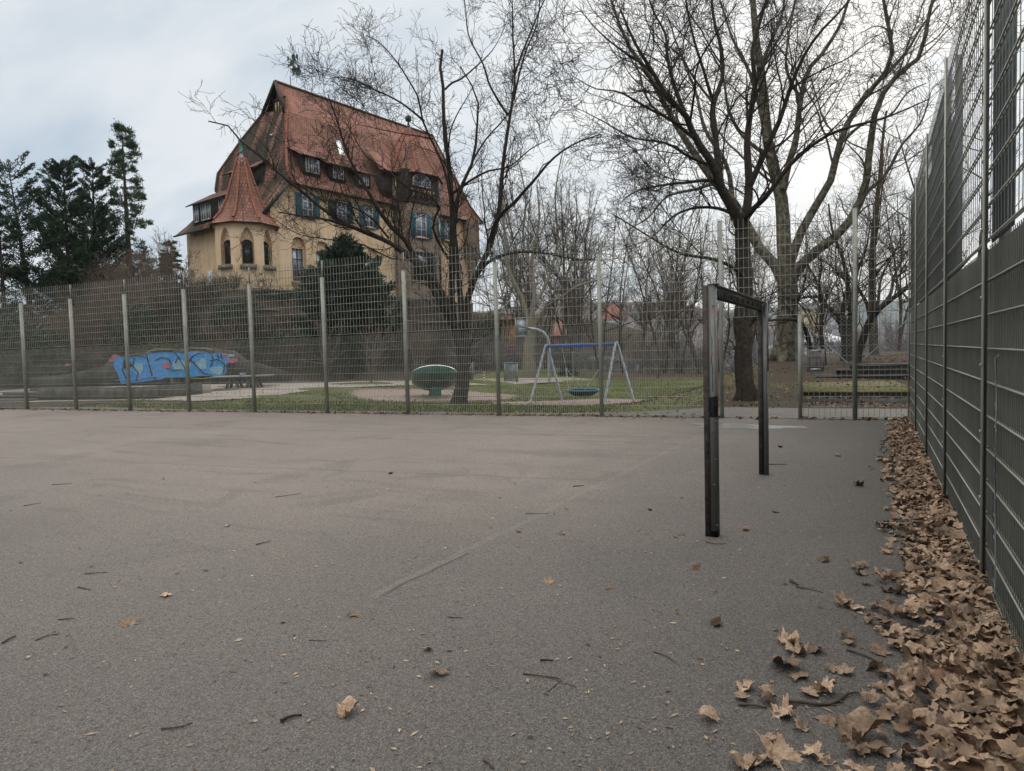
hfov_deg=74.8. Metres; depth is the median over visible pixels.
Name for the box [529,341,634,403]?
basket swing
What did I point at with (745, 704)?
fallen stick
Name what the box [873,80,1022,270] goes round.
bare tree
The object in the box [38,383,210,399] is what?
wall
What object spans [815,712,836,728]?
fallen leaf
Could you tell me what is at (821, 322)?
bare tree
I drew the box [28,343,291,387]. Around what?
graffiti wall
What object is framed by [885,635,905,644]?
fallen leaf
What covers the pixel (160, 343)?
ivy mound
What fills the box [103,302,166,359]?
evergreen shrub
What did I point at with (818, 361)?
trash can
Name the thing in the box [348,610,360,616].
fallen leaf
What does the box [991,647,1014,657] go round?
fallen leaf
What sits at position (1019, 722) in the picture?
fallen leaf
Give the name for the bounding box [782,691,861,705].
fallen stick
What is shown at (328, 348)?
bare shrub
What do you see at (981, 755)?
fallen leaf
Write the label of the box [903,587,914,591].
fallen leaf
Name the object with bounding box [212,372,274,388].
table tennis
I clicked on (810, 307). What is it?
yellow house
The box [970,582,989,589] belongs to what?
fallen leaf
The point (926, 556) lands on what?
fallen leaf
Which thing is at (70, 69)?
sky
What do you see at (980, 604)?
fallen leaf
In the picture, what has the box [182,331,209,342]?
ivy mound
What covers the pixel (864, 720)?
fallen leaf
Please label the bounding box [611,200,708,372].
bare tree
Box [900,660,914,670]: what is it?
fallen leaf
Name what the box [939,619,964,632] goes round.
fallen leaf
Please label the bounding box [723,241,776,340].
bare tree
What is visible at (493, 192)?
bare tree
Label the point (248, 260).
window
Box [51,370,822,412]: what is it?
grass
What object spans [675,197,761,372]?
bare tree
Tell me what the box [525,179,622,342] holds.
bare tree
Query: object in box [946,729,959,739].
fallen leaf
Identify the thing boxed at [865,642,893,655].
fallen leaf
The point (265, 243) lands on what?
window
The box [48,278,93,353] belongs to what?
bare shrub
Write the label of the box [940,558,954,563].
fallen leaf
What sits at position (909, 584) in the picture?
fallen leaf
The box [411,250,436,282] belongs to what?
window
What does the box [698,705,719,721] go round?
fallen leaf
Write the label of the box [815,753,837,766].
fallen leaf
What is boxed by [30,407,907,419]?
pavement
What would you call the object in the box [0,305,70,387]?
evergreen shrub
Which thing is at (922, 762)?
fallen leaf
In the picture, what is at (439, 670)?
fallen leaf
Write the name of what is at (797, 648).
fallen leaf
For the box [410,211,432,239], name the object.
window
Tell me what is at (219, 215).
villa
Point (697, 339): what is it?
hills
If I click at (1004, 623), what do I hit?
fallen leaf
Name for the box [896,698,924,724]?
fallen leaf
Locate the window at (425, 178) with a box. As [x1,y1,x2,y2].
[412,174,430,188]
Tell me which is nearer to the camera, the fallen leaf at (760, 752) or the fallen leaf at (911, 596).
the fallen leaf at (760, 752)
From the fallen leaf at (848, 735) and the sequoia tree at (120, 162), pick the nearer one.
the fallen leaf at (848, 735)
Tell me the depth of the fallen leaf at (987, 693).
2.70 m
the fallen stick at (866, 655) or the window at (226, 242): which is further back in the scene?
the window at (226, 242)
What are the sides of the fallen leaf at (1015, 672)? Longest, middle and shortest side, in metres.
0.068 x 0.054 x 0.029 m
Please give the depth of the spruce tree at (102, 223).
68.35 m
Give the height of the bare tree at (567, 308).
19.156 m
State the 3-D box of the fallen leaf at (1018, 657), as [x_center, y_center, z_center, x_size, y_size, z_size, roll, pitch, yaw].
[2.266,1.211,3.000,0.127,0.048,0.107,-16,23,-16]
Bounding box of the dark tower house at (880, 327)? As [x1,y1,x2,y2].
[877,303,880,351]
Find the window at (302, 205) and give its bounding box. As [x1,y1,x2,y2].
[295,192,319,219]
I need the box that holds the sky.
[0,0,1023,317]
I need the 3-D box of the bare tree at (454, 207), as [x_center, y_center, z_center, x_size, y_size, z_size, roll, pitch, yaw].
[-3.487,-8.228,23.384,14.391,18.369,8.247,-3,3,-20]
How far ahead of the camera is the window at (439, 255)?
72.54 m
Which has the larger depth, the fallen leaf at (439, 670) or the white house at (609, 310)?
the white house at (609, 310)
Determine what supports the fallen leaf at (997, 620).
on the leaf litter at (903, 427)
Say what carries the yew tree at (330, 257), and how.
on the ground at (778, 379)
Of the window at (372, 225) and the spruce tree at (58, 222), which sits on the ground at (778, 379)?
the spruce tree at (58, 222)
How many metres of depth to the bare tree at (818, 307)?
47.17 m
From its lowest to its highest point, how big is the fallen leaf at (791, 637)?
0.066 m
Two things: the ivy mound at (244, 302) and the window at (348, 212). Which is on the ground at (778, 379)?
the ivy mound at (244, 302)
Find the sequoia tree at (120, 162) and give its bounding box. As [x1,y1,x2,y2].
[103,119,158,275]
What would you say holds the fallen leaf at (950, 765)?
on the leaf litter at (903, 427)
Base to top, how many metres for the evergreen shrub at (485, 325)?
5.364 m
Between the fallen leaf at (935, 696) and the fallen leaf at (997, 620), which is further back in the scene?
the fallen leaf at (997, 620)
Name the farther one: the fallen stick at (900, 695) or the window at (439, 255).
the window at (439, 255)
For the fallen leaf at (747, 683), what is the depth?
2.96 m
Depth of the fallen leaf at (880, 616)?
3.63 m
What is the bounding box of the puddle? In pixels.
[691,423,806,428]
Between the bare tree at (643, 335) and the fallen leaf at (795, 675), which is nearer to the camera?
the fallen leaf at (795, 675)
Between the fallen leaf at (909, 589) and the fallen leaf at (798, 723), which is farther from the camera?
the fallen leaf at (909, 589)
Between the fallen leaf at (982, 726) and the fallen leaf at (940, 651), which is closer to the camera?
the fallen leaf at (982, 726)
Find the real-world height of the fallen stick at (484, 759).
0.015 m
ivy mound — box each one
[129,335,195,352]
[130,335,192,351]
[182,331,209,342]
[200,306,257,324]
[211,293,266,311]
[252,287,289,299]
[257,326,308,344]
[381,346,419,362]
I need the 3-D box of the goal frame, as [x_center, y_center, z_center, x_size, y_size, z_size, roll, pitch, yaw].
[2.245,0.127,6.506,0.127,2.001,2.899,0,3,28]
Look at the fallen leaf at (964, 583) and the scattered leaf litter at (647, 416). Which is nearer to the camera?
the fallen leaf at (964, 583)
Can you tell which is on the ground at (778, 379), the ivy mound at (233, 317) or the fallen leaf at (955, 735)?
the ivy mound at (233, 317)
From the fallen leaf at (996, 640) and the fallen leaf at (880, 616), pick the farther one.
the fallen leaf at (880, 616)
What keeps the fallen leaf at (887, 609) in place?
on the asphalt court
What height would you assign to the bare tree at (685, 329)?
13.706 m
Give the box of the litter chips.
[9,430,948,770]
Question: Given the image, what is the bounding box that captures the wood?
[474,293,906,371]
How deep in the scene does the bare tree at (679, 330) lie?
65.13 m
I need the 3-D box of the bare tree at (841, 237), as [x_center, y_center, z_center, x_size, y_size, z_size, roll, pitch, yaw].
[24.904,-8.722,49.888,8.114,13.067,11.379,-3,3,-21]
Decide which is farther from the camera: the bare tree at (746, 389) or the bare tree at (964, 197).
the bare tree at (964, 197)
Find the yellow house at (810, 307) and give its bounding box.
[798,303,823,335]
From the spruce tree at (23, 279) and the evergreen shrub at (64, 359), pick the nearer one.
the evergreen shrub at (64, 359)
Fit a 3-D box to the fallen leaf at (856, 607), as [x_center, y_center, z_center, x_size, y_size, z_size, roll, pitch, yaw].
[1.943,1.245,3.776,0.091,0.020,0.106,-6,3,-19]
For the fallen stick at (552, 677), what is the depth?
3.08 m
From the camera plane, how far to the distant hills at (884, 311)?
3147.82 m
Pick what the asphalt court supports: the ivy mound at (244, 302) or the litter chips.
the litter chips
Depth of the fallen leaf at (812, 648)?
3.27 m
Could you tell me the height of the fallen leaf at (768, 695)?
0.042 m
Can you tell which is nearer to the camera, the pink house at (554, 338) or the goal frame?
the goal frame
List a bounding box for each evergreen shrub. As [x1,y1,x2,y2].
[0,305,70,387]
[10,322,81,382]
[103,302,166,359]
[228,337,249,359]
[469,317,519,367]
[558,365,579,375]
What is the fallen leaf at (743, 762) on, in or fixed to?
on the asphalt court
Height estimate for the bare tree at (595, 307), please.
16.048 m
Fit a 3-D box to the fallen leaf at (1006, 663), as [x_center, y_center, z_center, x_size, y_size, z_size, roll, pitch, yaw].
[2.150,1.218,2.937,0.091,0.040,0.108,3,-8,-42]
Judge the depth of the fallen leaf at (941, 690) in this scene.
2.79 m
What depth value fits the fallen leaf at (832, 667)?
3.07 m
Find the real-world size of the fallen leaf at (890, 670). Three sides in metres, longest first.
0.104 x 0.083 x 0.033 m
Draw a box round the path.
[0,377,595,401]
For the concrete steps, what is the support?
on the ground at (778, 379)
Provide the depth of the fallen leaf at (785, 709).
2.74 m
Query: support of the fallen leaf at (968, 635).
on the leaf litter at (903, 427)
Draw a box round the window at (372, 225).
[359,204,379,229]
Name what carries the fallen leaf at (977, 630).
on the leaf litter at (903, 427)
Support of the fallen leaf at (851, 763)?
on the asphalt court
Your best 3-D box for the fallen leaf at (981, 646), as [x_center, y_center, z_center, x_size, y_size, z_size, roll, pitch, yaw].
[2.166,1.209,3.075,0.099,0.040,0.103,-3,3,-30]
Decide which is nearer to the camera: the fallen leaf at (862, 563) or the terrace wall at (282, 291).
the fallen leaf at (862, 563)
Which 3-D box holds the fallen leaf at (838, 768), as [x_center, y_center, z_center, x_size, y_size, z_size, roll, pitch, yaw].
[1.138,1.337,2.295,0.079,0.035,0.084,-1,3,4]
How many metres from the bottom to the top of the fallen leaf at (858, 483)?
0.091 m
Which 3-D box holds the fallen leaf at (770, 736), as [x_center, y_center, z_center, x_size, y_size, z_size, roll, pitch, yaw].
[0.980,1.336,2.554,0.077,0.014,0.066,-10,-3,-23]
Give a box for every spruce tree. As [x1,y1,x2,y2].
[0,151,78,327]
[0,203,46,380]
[17,154,115,319]
[64,156,136,294]
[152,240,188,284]
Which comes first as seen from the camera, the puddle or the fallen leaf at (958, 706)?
the fallen leaf at (958, 706)
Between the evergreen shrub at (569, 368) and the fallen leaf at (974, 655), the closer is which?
the fallen leaf at (974, 655)
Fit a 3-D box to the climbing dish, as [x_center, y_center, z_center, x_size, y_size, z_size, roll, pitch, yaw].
[-3.685,-0.196,31.848,2.195,1.603,2.170,0,3,28]
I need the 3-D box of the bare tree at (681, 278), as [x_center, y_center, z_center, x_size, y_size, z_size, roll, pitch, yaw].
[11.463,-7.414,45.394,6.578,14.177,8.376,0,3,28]
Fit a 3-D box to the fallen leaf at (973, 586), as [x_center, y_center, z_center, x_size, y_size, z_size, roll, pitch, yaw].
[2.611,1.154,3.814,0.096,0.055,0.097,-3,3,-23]
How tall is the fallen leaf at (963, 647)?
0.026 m
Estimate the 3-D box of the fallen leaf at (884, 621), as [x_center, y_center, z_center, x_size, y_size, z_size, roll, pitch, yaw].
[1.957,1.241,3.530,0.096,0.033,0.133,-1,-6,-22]
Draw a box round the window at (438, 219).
[438,219,441,241]
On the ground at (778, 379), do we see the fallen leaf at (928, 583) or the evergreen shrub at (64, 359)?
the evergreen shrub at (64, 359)
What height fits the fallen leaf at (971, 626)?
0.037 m
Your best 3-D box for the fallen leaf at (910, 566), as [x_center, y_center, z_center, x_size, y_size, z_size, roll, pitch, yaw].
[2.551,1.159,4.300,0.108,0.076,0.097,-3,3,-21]
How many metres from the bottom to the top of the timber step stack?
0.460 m
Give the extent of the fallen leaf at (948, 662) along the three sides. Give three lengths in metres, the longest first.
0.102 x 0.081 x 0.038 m
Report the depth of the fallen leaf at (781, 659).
3.11 m
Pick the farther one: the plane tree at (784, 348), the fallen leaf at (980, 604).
the plane tree at (784, 348)
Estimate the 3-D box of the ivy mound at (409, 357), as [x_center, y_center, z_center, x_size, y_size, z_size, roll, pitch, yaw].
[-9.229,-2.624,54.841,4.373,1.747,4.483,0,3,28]
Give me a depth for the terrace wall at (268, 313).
50.65 m
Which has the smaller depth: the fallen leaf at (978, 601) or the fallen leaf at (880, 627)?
the fallen leaf at (880, 627)
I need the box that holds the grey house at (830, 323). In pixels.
[825,304,839,336]
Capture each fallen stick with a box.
[161,722,191,728]
[280,714,301,721]
[482,757,493,768]
[523,673,575,693]
[738,703,766,707]
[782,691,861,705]
[846,648,897,680]
[880,688,927,707]
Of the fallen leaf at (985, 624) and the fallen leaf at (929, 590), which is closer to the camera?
the fallen leaf at (985, 624)
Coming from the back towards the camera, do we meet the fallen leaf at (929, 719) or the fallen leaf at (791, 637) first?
the fallen leaf at (791, 637)
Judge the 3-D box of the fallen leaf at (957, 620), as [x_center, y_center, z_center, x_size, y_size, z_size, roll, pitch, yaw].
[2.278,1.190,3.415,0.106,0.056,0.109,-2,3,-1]
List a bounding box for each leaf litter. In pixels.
[0,355,907,420]
[854,416,1023,770]
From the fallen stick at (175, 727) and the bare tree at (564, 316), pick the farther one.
the bare tree at (564, 316)
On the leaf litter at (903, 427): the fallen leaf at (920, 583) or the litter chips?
the fallen leaf at (920, 583)
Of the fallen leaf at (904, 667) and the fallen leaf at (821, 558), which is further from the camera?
the fallen leaf at (821, 558)
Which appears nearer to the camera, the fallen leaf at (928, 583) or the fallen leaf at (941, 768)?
the fallen leaf at (941, 768)
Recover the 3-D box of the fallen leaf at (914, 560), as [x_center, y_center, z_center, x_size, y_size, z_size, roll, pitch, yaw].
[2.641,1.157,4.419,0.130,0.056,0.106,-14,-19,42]
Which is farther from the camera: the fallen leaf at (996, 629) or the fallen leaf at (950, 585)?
the fallen leaf at (950, 585)
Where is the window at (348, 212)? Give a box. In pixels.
[331,200,352,223]
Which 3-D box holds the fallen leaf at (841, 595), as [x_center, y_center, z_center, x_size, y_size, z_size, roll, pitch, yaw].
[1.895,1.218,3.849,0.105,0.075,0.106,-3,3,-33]
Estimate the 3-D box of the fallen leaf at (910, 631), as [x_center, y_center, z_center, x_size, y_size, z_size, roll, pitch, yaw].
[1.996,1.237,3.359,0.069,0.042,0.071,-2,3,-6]
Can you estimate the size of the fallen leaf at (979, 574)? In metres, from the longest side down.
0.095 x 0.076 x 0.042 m
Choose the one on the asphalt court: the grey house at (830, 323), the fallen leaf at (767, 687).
the fallen leaf at (767, 687)
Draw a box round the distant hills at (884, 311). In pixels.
[724,300,919,325]
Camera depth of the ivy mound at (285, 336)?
48.18 m
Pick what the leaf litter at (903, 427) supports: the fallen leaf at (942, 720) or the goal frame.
the fallen leaf at (942, 720)
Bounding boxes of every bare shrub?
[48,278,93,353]
[102,277,132,348]
[137,278,170,325]
[152,227,176,283]
[296,313,348,376]
[349,313,395,381]
[401,320,436,368]
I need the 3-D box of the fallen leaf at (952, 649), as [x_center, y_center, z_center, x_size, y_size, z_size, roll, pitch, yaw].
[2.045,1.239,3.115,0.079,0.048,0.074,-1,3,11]
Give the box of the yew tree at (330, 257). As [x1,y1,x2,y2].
[288,232,413,377]
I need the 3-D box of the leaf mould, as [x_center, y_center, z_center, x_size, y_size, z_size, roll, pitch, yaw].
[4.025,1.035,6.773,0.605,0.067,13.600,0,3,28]
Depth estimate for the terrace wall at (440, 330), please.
63.83 m
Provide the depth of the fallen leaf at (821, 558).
4.62 m
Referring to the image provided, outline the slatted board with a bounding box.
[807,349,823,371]
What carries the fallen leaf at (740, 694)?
on the asphalt court
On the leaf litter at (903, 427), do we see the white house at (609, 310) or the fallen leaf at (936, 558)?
the fallen leaf at (936, 558)
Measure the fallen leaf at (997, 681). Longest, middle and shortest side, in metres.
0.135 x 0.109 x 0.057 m
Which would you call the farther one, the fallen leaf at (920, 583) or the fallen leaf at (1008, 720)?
the fallen leaf at (920, 583)
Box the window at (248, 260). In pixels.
[242,239,252,262]
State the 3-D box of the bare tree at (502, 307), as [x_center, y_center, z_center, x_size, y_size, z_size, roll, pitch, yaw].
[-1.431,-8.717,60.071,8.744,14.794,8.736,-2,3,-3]
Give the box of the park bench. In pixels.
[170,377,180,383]
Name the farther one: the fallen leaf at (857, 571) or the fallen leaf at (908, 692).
the fallen leaf at (857, 571)
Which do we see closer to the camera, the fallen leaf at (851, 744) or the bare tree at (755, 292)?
the fallen leaf at (851, 744)
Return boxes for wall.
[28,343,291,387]
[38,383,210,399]
[251,290,302,308]
[259,309,279,317]
[407,320,469,367]
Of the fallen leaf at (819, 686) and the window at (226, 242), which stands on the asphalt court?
the fallen leaf at (819, 686)
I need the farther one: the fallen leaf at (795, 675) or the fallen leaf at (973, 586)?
the fallen leaf at (973, 586)
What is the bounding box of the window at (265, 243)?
[264,241,268,264]
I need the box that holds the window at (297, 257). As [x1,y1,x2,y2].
[292,248,302,280]
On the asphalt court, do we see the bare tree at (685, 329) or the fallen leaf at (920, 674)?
the fallen leaf at (920, 674)
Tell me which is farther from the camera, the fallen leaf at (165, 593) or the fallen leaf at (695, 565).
the fallen leaf at (695, 565)
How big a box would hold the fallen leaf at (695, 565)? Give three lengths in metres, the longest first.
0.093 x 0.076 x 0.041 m
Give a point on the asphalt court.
(192, 463)
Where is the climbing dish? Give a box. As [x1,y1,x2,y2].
[412,365,455,395]
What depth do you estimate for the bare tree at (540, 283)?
63.21 m
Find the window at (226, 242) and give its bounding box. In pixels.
[224,240,230,263]
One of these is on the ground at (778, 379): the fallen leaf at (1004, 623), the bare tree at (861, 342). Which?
the bare tree at (861, 342)
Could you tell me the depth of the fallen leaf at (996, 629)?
3.25 m
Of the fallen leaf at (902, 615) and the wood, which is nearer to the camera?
the fallen leaf at (902, 615)
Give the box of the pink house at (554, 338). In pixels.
[551,321,566,357]
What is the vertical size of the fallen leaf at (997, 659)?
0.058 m
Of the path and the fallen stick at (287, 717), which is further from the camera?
the path
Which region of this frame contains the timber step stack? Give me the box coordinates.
[0,387,83,401]
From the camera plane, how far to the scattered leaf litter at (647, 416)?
17.96 m
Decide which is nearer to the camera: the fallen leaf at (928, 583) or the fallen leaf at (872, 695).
the fallen leaf at (872, 695)
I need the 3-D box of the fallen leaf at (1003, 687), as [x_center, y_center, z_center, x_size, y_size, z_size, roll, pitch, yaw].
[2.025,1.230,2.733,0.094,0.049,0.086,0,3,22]
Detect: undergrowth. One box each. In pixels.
[0,231,200,384]
[38,269,444,376]
[446,316,906,376]
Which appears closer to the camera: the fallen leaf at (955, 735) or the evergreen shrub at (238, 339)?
the fallen leaf at (955, 735)
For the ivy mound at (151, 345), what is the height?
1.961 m
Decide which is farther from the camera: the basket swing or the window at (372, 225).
the window at (372, 225)
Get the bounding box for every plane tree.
[482,134,596,377]
[568,0,1023,361]
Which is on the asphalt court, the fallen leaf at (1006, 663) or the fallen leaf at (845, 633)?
the fallen leaf at (845, 633)
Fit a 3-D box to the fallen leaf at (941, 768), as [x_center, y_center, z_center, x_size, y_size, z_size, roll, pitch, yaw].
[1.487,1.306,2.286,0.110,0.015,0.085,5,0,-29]
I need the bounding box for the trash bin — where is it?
[504,362,517,381]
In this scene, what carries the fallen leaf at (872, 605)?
on the asphalt court
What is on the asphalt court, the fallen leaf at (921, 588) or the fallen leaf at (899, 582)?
the fallen leaf at (899, 582)
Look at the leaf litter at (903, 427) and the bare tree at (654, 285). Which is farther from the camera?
the bare tree at (654, 285)
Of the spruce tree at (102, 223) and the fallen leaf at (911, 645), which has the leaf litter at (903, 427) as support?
the fallen leaf at (911, 645)
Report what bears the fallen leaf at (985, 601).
on the leaf litter at (903, 427)
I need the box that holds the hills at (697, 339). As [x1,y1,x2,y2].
[492,302,906,351]
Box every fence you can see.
[0,203,908,419]
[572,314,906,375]
[908,0,1023,652]
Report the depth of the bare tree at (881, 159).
33.80 m
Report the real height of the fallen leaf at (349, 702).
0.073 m
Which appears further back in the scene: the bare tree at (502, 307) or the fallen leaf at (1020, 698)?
the bare tree at (502, 307)
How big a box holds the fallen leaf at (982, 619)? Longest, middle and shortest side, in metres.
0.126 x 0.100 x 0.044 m
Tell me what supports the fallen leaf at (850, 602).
on the asphalt court
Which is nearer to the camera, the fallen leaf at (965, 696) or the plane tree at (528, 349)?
the fallen leaf at (965, 696)
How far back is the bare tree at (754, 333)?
68.06 m
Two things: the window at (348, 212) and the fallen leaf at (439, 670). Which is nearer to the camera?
the fallen leaf at (439, 670)
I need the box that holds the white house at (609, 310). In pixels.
[596,304,626,323]
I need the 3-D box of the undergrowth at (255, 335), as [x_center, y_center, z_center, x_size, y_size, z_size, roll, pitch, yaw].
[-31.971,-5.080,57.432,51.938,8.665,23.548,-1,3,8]
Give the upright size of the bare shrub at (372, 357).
4.087 m
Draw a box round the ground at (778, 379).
[0,288,907,419]
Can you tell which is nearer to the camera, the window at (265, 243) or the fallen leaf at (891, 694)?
the fallen leaf at (891, 694)
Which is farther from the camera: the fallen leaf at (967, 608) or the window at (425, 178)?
the window at (425, 178)
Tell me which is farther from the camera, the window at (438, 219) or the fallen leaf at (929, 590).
the window at (438, 219)
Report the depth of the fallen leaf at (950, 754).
2.33 m
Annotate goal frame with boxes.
[702,283,768,537]
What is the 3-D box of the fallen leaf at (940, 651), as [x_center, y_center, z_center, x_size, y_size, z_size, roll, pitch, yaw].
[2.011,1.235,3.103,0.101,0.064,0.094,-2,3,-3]
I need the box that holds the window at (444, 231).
[440,221,449,242]
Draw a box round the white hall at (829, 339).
[804,333,840,353]
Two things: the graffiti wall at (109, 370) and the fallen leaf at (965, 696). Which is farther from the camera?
the graffiti wall at (109, 370)
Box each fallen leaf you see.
[119,614,143,627]
[158,592,171,595]
[336,695,359,718]
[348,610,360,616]
[426,664,450,675]
[543,576,554,583]
[690,562,700,570]
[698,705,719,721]
[709,615,721,626]
[729,750,764,769]
[732,691,750,697]
[735,679,754,691]
[742,526,750,530]
[753,729,803,770]
[753,747,773,765]
[758,683,782,697]
[759,691,777,703]
[762,732,776,739]
[769,652,803,672]
[770,693,797,723]
[776,627,803,644]
[782,637,808,655]
[788,670,807,680]
[792,715,809,731]
[797,686,820,696]
[799,740,823,758]
[807,644,826,652]
[810,675,837,692]
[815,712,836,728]
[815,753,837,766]
[816,555,829,562]
[825,662,838,672]
[833,590,847,607]
[834,706,885,742]
[835,663,854,675]
[835,765,850,770]
[836,593,855,606]
[839,630,854,637]
[842,638,854,643]
[842,729,859,739]
[842,740,862,750]
[842,757,863,770]
[849,604,864,608]
[851,479,864,485]
[851,566,867,574]
[856,560,868,566]
[860,687,882,702]
[864,615,873,622]
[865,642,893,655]
[868,602,881,608]
[872,567,887,581]
[874,612,886,619]
[874,619,892,622]
[875,599,894,617]
[875,625,884,631]
[882,685,899,699]
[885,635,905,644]
[885,666,896,675]
[889,623,906,637]
[894,580,904,585]
[895,668,911,682]
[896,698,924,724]
[897,605,911,613]
[897,662,913,679]
[898,611,912,618]
[899,686,918,697]
[900,560,918,572]
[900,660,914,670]
[901,581,916,587]
[902,640,922,653]
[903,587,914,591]
[904,556,922,563]
[904,628,918,635]
[907,707,936,726]
[908,593,918,599]
[911,756,935,767]
[912,578,932,589]
[912,662,935,685]
[914,581,927,592]
[917,579,931,587]
[918,551,931,559]
[921,598,936,608]
[921,651,940,659]
[925,723,959,744]
[926,587,934,592]
[927,688,950,700]
[928,710,953,726]
[929,684,949,695]
[930,649,957,656]
[931,645,946,651]
[932,554,942,561]
[933,761,959,770]
[936,658,956,665]
[936,743,961,760]
[937,568,955,577]
[937,756,967,769]
[938,558,955,570]
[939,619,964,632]
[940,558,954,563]
[940,700,958,709]
[940,703,966,718]
[941,580,961,590]
[942,748,952,759]
[944,676,957,689]
[945,572,955,579]
[945,610,969,625]
[945,628,959,635]
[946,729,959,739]
[947,647,957,652]
[947,719,967,728]
[948,699,973,715]
[949,691,977,704]
[953,603,978,615]
[955,580,975,588]
[956,644,967,652]
[960,630,978,640]
[962,622,984,639]
[963,574,986,581]
[963,584,977,591]
[965,623,985,634]
[968,661,995,676]
[968,717,991,732]
[968,751,993,759]
[969,597,991,607]
[969,620,990,626]
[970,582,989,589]
[970,602,986,608]
[971,641,992,653]
[972,651,988,657]
[973,572,987,578]
[973,616,994,624]
[974,596,999,610]
[974,651,1007,665]
[975,662,997,677]
[975,687,990,698]
[980,625,1003,637]
[987,615,1005,624]
[989,635,1008,648]
[989,695,1015,715]
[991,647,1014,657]
[991,676,1020,692]
[995,680,1020,692]
[997,661,1015,668]
[997,710,1015,722]
[1000,620,1009,625]
[1001,715,1022,732]
[1002,690,1023,704]
[1002,752,1017,759]
[1005,646,1023,665]
[1006,670,1019,675]
[1008,755,1023,770]
[1017,678,1023,689]
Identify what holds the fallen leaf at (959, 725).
on the leaf litter at (903, 427)
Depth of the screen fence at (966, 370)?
4.40 m
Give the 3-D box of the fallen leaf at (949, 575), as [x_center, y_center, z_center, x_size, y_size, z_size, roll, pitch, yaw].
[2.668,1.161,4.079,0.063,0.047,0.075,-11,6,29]
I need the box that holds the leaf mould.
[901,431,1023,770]
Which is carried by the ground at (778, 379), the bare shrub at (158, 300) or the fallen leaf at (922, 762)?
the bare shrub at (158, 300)
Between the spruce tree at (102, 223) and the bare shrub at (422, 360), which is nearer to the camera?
the bare shrub at (422, 360)
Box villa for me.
[173,54,483,340]
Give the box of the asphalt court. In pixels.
[0,409,1022,770]
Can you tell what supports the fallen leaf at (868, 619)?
on the asphalt court
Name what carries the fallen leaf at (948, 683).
on the leaf litter at (903, 427)
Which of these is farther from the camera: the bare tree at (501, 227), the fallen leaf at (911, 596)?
the bare tree at (501, 227)
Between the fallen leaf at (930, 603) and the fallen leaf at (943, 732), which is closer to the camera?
the fallen leaf at (943, 732)
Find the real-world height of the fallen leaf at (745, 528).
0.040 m
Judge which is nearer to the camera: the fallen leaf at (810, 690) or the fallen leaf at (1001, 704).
the fallen leaf at (1001, 704)
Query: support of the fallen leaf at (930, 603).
on the leaf litter at (903, 427)
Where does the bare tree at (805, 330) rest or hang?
on the ground at (778, 379)
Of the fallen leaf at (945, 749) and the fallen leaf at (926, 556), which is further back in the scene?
the fallen leaf at (926, 556)
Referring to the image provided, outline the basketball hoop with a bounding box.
[515,317,550,381]
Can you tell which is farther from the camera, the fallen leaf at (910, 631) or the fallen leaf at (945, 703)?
the fallen leaf at (910, 631)
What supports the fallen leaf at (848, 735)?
on the asphalt court
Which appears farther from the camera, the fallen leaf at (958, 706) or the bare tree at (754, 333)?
the bare tree at (754, 333)
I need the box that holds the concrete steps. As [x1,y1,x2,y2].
[803,363,906,402]
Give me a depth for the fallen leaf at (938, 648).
3.11 m
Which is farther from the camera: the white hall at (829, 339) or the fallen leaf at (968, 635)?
the white hall at (829, 339)
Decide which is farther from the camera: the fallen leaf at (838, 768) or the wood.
the wood
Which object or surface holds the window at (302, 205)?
in the villa
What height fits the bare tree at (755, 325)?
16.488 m
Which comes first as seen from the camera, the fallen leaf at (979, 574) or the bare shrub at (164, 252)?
the fallen leaf at (979, 574)
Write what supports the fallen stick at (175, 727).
on the asphalt court
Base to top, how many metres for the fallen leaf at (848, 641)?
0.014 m
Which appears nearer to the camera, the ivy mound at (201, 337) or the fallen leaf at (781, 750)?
the fallen leaf at (781, 750)
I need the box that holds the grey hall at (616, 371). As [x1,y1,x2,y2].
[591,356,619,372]
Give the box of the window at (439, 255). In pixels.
[439,255,441,282]
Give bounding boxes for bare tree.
[178,0,640,403]
[455,201,540,360]
[465,164,557,361]
[469,0,1023,400]
[475,168,577,367]
[489,170,608,366]
[509,186,667,368]
[515,173,609,365]
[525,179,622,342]
[526,200,595,365]
[556,175,610,375]
[572,218,642,372]
[601,222,686,373]
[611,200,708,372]
[615,201,731,372]
[625,185,717,372]
[634,186,727,378]
[640,210,710,373]
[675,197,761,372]
[711,195,776,363]
[714,216,812,363]
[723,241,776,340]
[750,249,830,349]
[772,180,895,360]
[791,225,867,365]
[796,210,883,348]
[797,170,907,332]
[824,187,910,362]
[833,92,923,355]
[849,165,978,350]
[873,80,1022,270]
[885,89,991,288]
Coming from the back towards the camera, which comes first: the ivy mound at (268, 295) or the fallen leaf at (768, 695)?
the ivy mound at (268, 295)
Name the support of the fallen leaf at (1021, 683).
on the leaf litter at (903, 427)

